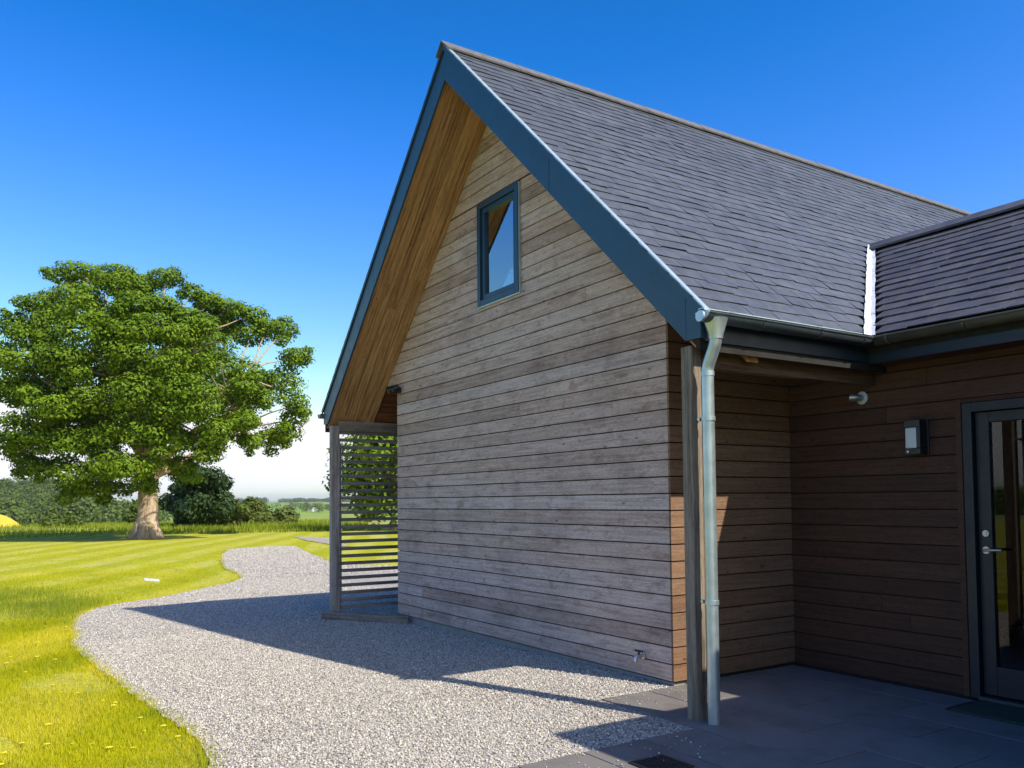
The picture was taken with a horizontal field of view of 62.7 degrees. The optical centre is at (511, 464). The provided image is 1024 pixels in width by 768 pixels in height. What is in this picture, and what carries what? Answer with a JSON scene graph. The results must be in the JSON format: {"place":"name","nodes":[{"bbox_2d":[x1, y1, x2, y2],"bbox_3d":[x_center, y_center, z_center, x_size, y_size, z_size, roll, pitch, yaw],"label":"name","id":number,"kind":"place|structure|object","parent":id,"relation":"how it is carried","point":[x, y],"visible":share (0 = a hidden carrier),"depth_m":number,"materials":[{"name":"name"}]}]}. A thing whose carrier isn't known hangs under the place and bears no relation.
{"place":"outdoors","nodes":[
{"label":"outdoors","id":0,"kind":"place"},
{"bbox_2d":[0,514,20,526],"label":"flowering field","id":1,"kind":"structure","parent":0,"point":[5,520],"depth_m":177.74,"materials":[{"name":"yellow plant"}]},
{"bbox_2d":[0,580,149,627],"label":"tall grass","id":2,"kind":"structure","parent":0,"point":[56,603],"depth_m":12.73,"materials":[{"name":"green plant"}]},
{"bbox_2d":[0,517,368,537],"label":"rough grass","id":3,"kind":"structure","parent":0,"point":[309,525],"depth_m":48.81,"materials":[{"name":"green plant"}]},
{"bbox_2d":[294,536,350,545],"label":"gravel track","id":4,"kind":"structure","parent":0,"point":[322,540],"depth_m":34.62,"materials":[{"name":"grey gravel"}]},
{"bbox_2d":[0,501,981,767],"bbox_3d":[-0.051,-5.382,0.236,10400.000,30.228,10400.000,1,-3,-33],"label":"ground","id":5,"kind":"structure","parent":0,"point":[100,541],"depth_m":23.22,"materials":[{"name":"green plant"}]},
{"bbox_2d":[39,511,85,527],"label":"shrub","id":6,"kind":"object","parent":5,"relation":"on","point":[55,520],"visible":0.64,"depth_m":57.63,"materials":[{"name":"green plant"}]},
{"bbox_2d":[0,477,172,525],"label":"woodland","id":7,"kind":"object","parent":5,"relation":"on","point":[24,502],"visible":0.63,"depth_m":259.78,"materials":[{"name":"green plant"}]},
{"bbox_2d":[120,500,137,523],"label":"shrub","id":8,"kind":"object","parent":5,"relation":"on","point":[130,516],"visible":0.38,"depth_m":63.09,"materials":[{"name":"green plant"}]},
{"bbox_2d":[144,578,159,581],"bbox_3d":[-7.204,2.320,16.801,0.268,0.028,0.980,1,-3,-25],"label":"access cover","id":9,"kind":"object","parent":5,"relation":"on","point":[150,580],"visible":0.78,"depth_m":16.78,"materials":[{"name":"white plastic"}]},
{"bbox_2d":[0,260,315,538],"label":"sycamore tree","id":10,"kind":"object","parent":5,"relation":"on","point":[156,401],"visible":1,"depth_m":34.26,"materials":[{"name":"green plant"}]},
{"bbox_2d":[158,483,196,526],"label":"dark bush","id":11,"kind":"object","parent":5,"relation":"on","point":[168,498],"visible":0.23,"depth_m":55.09,"materials":[{"name":"green plant"}]},
{"bbox_2d":[164,463,238,526],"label":"dark bush","id":12,"kind":"object","parent":5,"relation":"on","point":[201,507],"visible":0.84,"depth_m":52.55,"materials":[{"name":"green plant"}]},
{"bbox_2d":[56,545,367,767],"bbox_3d":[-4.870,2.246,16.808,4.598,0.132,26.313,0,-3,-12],"label":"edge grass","id":13,"kind":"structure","parent":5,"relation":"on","point":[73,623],"depth_m":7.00,"materials":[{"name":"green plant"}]},
{"bbox_2d":[211,491,247,526],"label":"shrub","id":14,"kind":"object","parent":5,"relation":"on","point":[241,508],"visible":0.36,"depth_m":54.38,"materials":[{"name":"green plant"}]},
{"bbox_2d":[231,496,269,524],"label":"shrub","id":15,"kind":"object","parent":5,"relation":"on","point":[256,510],"visible":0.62,"depth_m":58.65,"materials":[{"name":"green plant"}]},
{"bbox_2d":[236,497,268,502],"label":"woodland","id":16,"kind":"object","parent":5,"relation":"on","point":[264,499],"visible":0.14,"depth_m":1922.16,"materials":[{"name":"green plant"}]},
{"bbox_2d":[263,506,300,524],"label":"shrub","id":17,"kind":"object","parent":5,"relation":"on","point":[280,514],"visible":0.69,"depth_m":59.96,"materials":[{"name":"green plant"}]},
{"bbox_2d":[270,501,352,511],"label":"woodland","id":18,"kind":"object","parent":5,"relation":"on","point":[307,506],"visible":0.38,"depth_m":714.23,"materials":[{"name":"green plant"}]},
{"bbox_2d":[278,497,350,502],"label":"woodland","id":19,"kind":"object","parent":5,"relation":"on","point":[287,500],"visible":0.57,"depth_m":2097.54,"materials":[{"name":"green plant"}]},
{"bbox_2d":[322,435,399,530],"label":"broadleaf tree","id":20,"kind":"object","parent":5,"relation":"on","point":[372,473],"visible":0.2,"depth_m":44.43,"materials":[{"name":"green plant"}]},
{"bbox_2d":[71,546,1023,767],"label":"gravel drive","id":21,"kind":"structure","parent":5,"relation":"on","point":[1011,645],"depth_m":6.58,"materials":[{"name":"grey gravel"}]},
{"bbox_2d":[71,546,724,767],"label":"gravel stones","id":22,"kind":"object","parent":21,"relation":"on","point":[284,626],"visible":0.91,"depth_m":7.08,"materials":[{"name":"grey gravel"}]},
{"bbox_2d":[318,40,1023,724],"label":"timber house","id":23,"kind":"structure","parent":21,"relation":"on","point":[622,418],"depth_m":7.24,"materials":[{"name":"timber cladding"},{"name":"grey slate"},{"name":"glass"}]},
{"bbox_2d":[387,384,400,393],"bbox_3d":[-1.499,-0.959,10.721,0.138,0.102,0.245,1,-3,-33],"label":"security light","id":24,"kind":"object","parent":23,"relation":"attached to","point":[395,388],"visible":1,"depth_m":10.68,"materials":[{"name":"black plastic"}]},
{"bbox_2d":[476,181,522,308],"bbox_3d":[-0.107,-2.262,8.790,0.132,1.134,0.832,1,-3,-33],"label":"window","id":25,"kind":"structure","parent":23,"relation":"in","point":[499,217],"depth_m":8.79,"materials":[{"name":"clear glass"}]},
{"bbox_2d":[634,649,645,661],"bbox_3d":[1.021,1.540,6.767,0.098,0.089,0.090,1,-3,-33],"label":"outdoor tap","id":26,"kind":"object","parent":23,"relation":"attached to","point":[641,654],"visible":1,"depth_m":6.76,"materials":[{"name":"metal"}]},
{"bbox_2d":[849,392,868,404],"bbox_3d":[2.783,-0.531,6.751,0.148,0.104,0.086,-1,-3,12],"label":"spotlight","id":27,"kind":"object","parent":23,"relation":"attached to","point":[861,398],"visible":1,"depth_m":6.72,"materials":[{"name":"metal"}]},
{"bbox_2d":[904,419,929,454],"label":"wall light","id":28,"kind":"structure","parent":23,"relation":"attached to","point":[917,436],"depth_m":6.27,"materials":[{"name":"black plastic"}]},
{"bbox_2d":[961,397,1023,707],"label":"door","id":29,"kind":"structure","parent":23,"relation":"in","point":[990,681],"depth_m":5.96,"materials":[{"name":"paint"}]},
{"bbox_2d":[0,0,1023,501],"label":"sky","id":30,"kind":"structure","parent":0,"point":[257,150],"materials":[{"name":"blue"}]},
{"bbox_2d":[510,665,1023,767],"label":"paving","id":31,"kind":"structure","parent":0,"point":[794,716],"depth_m":5.20,"materials":[{"name":"concrete"}]},
{"bbox_2d":[628,754,693,767],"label":"drain grate","id":32,"kind":"object","parent":31,"relation":"on","point":[658,757],"visible":1,"depth_m":4.58,"materials":[{"name":"metal"}]},
{"bbox_2d":[945,700,1023,725],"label":"door mat","id":33,"kind":"object","parent":31,"relation":"on","point":[1001,712],"depth_m":5.60,"materials":[{"name":"rubber"}]}
]}

